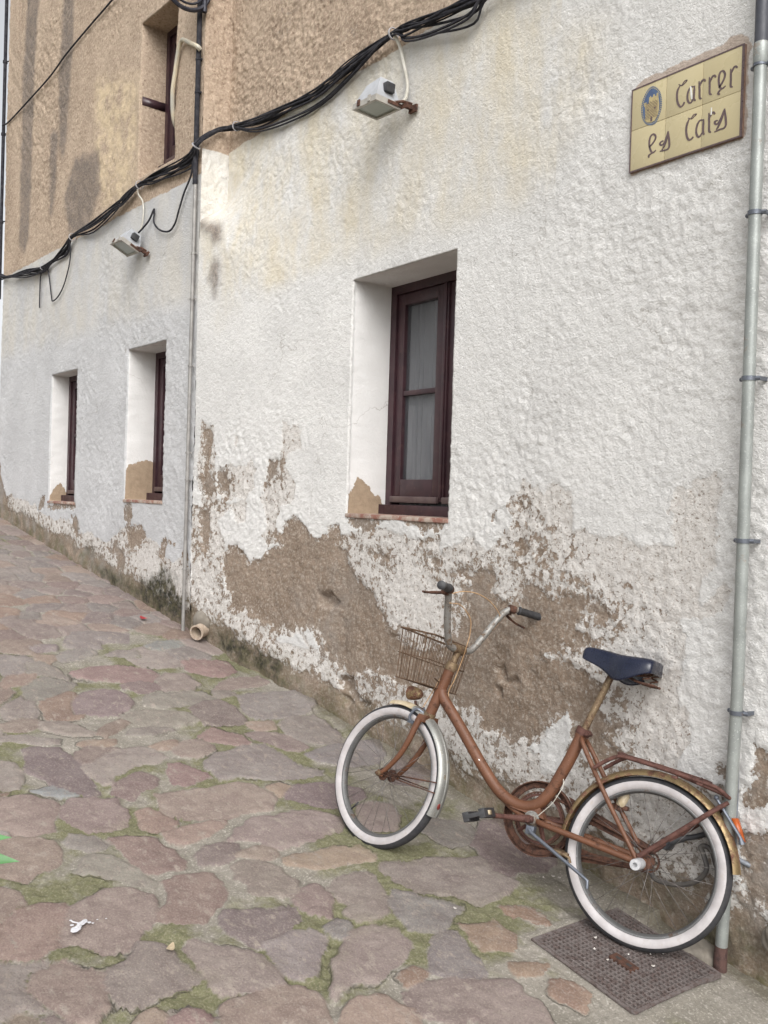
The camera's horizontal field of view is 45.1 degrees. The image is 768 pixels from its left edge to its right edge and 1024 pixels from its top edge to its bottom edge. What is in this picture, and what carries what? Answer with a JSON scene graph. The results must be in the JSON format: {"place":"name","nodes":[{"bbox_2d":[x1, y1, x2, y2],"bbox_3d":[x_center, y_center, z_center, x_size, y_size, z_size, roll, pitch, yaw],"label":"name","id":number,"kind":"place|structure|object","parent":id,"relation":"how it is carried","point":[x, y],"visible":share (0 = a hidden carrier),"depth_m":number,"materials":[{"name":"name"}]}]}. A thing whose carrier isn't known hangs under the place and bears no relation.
{"place":"outdoors","nodes":[
{"label":"outdoors","id":0,"kind":"place"},
{"bbox_2d":[0,0,10,385],"label":"sky","id":1,"kind":"structure","parent":0,"point":[2,2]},
{"bbox_2d":[0,518,767,1023],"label":"street","id":2,"kind":"structure","parent":0,"point":[164,782],"depth_m":3.29,"materials":[{"name":"stone"}]},
{"bbox_2d":[0,835,18,863],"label":"leafy plant","id":3,"kind":"object","parent":2,"relation":"on","point":[4,859],"visible":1,"depth_m":1.90,"materials":[{"name":"green plant"}]},
{"bbox_2d":[69,918,106,932],"bbox_3d":[-0.892,1.242,2.788,0.110,0.014,0.071,2,1,-15],"label":"bird dropping","id":4,"kind":"object","parent":2,"relation":"on","point":[77,927],"visible":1,"depth_m":2.78,"materials":[{"name":"white"}]},
{"bbox_2d":[0,0,232,630],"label":"house","id":5,"kind":"structure","parent":2,"relation":"on","point":[94,390],"depth_m":7.04,"materials":[{"name":"grey paint"}]},
{"bbox_2d":[0,0,8,298],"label":"downpipe","id":6,"kind":"object","parent":5,"relation":"attached to","point":[5,63],"visible":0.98,"depth_m":9.01,"materials":[{"name":"grey metal"}]},
{"bbox_2d":[2,0,112,125],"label":"diagonal cable","id":7,"kind":"object","parent":5,"relation":"attached to","point":[70,48],"visible":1,"depth_m":7.80,"materials":[{"name":"black rubber"}]},
{"bbox_2d":[47,375,76,504],"bbox_3d":[-2.597,-0.613,7.786,0.232,1.101,0.606,1,1,-39],"label":"window","id":8,"kind":"structure","parent":5,"relation":"in","point":[68,499],"depth_m":7.99,"materials":[{"name":"red wood"}]},
{"bbox_2d":[110,229,149,256],"bbox_3d":[-1.778,-1.877,6.469,0.190,0.193,0.254,1,1,-39],"label":"floodlight","id":9,"kind":"object","parent":5,"relation":"attached to","point":[127,243],"visible":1,"depth_m":6.43,"materials":[{"name":"white metal"}]},
{"bbox_2d":[123,351,195,508],"bbox_3d":[-1.525,-0.612,6.628,0.458,1.170,0.670,1,1,-36],"label":"window","id":10,"kind":"structure","parent":5,"relation":"in","point":[156,496],"depth_m":6.82,"materials":[{"name":"red wood"}]},
{"bbox_2d":[158,25,205,171],"bbox_3d":[-1.357,-2.913,6.574,0.245,1.180,0.597,1,1,-39],"label":"window","id":11,"kind":"structure","parent":5,"relation":"in","point":[169,136],"depth_m":6.71,"materials":[{"name":"red wood"}]},
{"bbox_2d":[170,37,201,126],"bbox_3d":[-1.310,-2.803,6.074,0.155,0.602,0.527,2,1,-19],"label":"cream pipe","id":12,"kind":"object","parent":5,"relation":"attached to","point":[176,64],"visible":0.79,"depth_m":6.12,"materials":[{"name":"beige plastic"}]},
{"bbox_2d":[171,0,209,13],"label":"cable","id":13,"kind":"object","parent":5,"relation":"attached to","point":[203,7],"visible":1,"depth_m":5.80,"materials":[{"name":"black metal"}]},
{"bbox_2d":[181,0,202,630],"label":"corner conduit","id":14,"kind":"object","parent":5,"relation":"attached to","point":[197,91],"visible":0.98,"depth_m":5.90,"materials":[{"name":"grey metal"}]},
{"bbox_2d":[0,0,486,279],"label":"cable bundle","id":15,"kind":"object","parent":5,"relation":"attached to","point":[354,65],"visible":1,"depth_m":5.14,"materials":[{"name":"black rubber"}]},
{"bbox_2d":[39,241,70,307],"bbox_3d":[-2.793,-2.019,7.858,0.026,0.471,0.737,1,1,-38],"label":"hanging cable","id":16,"kind":"object","parent":15,"relation":"hanging from","point":[50,282],"visible":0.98,"depth_m":7.88,"materials":[{"name":"black rubber"}]},
{"bbox_2d":[137,189,143,232],"bbox_3d":[-1.720,-2.119,6.533,0.075,0.331,0.041,2,1,13],"label":"lamp cable","id":17,"kind":"object","parent":15,"relation":"hanging from","point":[143,208],"visible":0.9,"depth_m":6.51,"materials":[{"name":"white plastic"}]},
{"bbox_2d":[138,158,192,232],"bbox_3d":[-1.462,-2.102,6.205,0.043,0.465,0.818,1,1,-39],"label":"hanging cable","id":18,"kind":"object","parent":15,"relation":"hanging from","point":[153,214],"visible":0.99,"depth_m":6.12,"materials":[{"name":"black rubber"}]},
{"bbox_2d":[392,33,408,103],"bbox_3d":[0.081,-2.133,4.455,0.058,0.380,0.125,1,1,-36],"label":"lamp cable","id":19,"kind":"object","parent":15,"relation":"hanging from","point":[395,37],"visible":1,"depth_m":4.45,"materials":[{"name":"white plastic"}]},
{"bbox_2d":[166,942,174,949],"bbox_3d":[-0.625,1.274,2.713,0.022,0.012,0.036,2,1,12],"label":"dry leaf","id":20,"kind":"object","parent":2,"relation":"on","point":[171,946],"visible":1,"depth_m":2.72,"materials":[{"name":"plant"}]},
{"bbox_2d":[190,0,767,986],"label":"house","id":21,"kind":"structure","parent":2,"relation":"on","point":[474,322],"depth_m":3.92,"materials":[{"name":"paint"}]},
{"bbox_2d":[190,611,209,639],"bbox_3d":[-1.137,0.707,5.870,0.165,0.176,0.280,2,1,20],"label":"drain spout","id":22,"kind":"object","parent":21,"relation":"attached to","point":[199,629],"visible":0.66,"depth_m":5.78,"materials":[{"name":"ceramic"}]},
{"bbox_2d":[352,77,417,119],"bbox_3d":[0.003,-1.985,4.434,0.210,0.156,0.255,1,1,-36],"label":"floodlight","id":23,"kind":"object","parent":21,"relation":"attached to","point":[378,99],"visible":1,"depth_m":4.40,"materials":[{"name":"white metal"}]},
{"bbox_2d":[345,270,456,523],"bbox_3d":[0.193,-0.574,4.589,0.331,1.237,0.826,1,1,-36],"label":"window","id":24,"kind":"structure","parent":21,"relation":"in","point":[422,311],"depth_m":4.81,"materials":[{"name":"red wood"}]},
{"bbox_2d":[648,843,713,886],"bbox_3d":[1.000,1.183,3.150,0.066,0.190,0.313,1,1,-36],"label":"black hose","id":25,"kind":"object","parent":21,"relation":"attached to","point":[704,873],"visible":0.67,"depth_m":3.05,"materials":[{"name":"black rubber"}]},
{"bbox_2d":[629,43,746,173],"bbox_3d":[1.039,-1.376,3.192,0.026,0.301,0.452,1,1,-36],"label":"street sign","id":26,"kind":"object","parent":21,"relation":"attached to","point":[692,109],"visible":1,"depth_m":3.17,"materials":[{"name":"tile"}]},
{"bbox_2d":[713,0,767,973],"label":"drainpipe","id":27,"kind":"object","parent":21,"relation":"attached to","point":[748,379],"visible":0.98,"depth_m":2.92,"materials":[{"name":"metal"}]},
{"bbox_2d":[735,780,750,867],"bbox_3d":[1.149,0.937,2.970,0.064,0.404,0.023,2,1,25],"label":"thin conduit","id":28,"kind":"object","parent":21,"relation":"attached to","point":[745,863],"visible":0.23,"depth_m":2.97,"materials":[{"name":"grey metal"}]},
{"bbox_2d":[761,924,767,950],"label":"footing stone","id":29,"kind":"object","parent":21,"relation":"attached to","point":[764,939],"visible":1,"depth_m":2.85,"materials":[{"name":"grey stone"}]},
{"bbox_2d":[335,580,745,952],"bbox_3d":[0.494,0.846,3.323,1.569,1.035,0.645,9,-10,31],"label":"bicycle","id":30,"kind":"object","parent":2,"relation":"on","point":[618,789],"visible":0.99,"depth_m":3.21,"materials":[{"name":"brown metal"}]},
{"bbox_2d":[531,907,720,1014],"bbox_3d":[0.769,1.425,2.957,0.425,0.071,0.415,1,1,-36],"label":"drain grate","id":31,"kind":"object","parent":2,"relation":"on","point":[667,976],"visible":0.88,"depth_m":2.91,"materials":[{"name":"metal"}]},
{"bbox_2d":[682,938,713,965],"bbox_3d":[1.015,1.456,3.055,0.117,0.092,0.183,1,1,-36],"label":"kerb stone","id":32,"kind":"object","parent":2,"relation":"on","point":[702,950],"visible":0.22,"depth_m":3.01,"materials":[{"name":"beige stone"}]}
]}

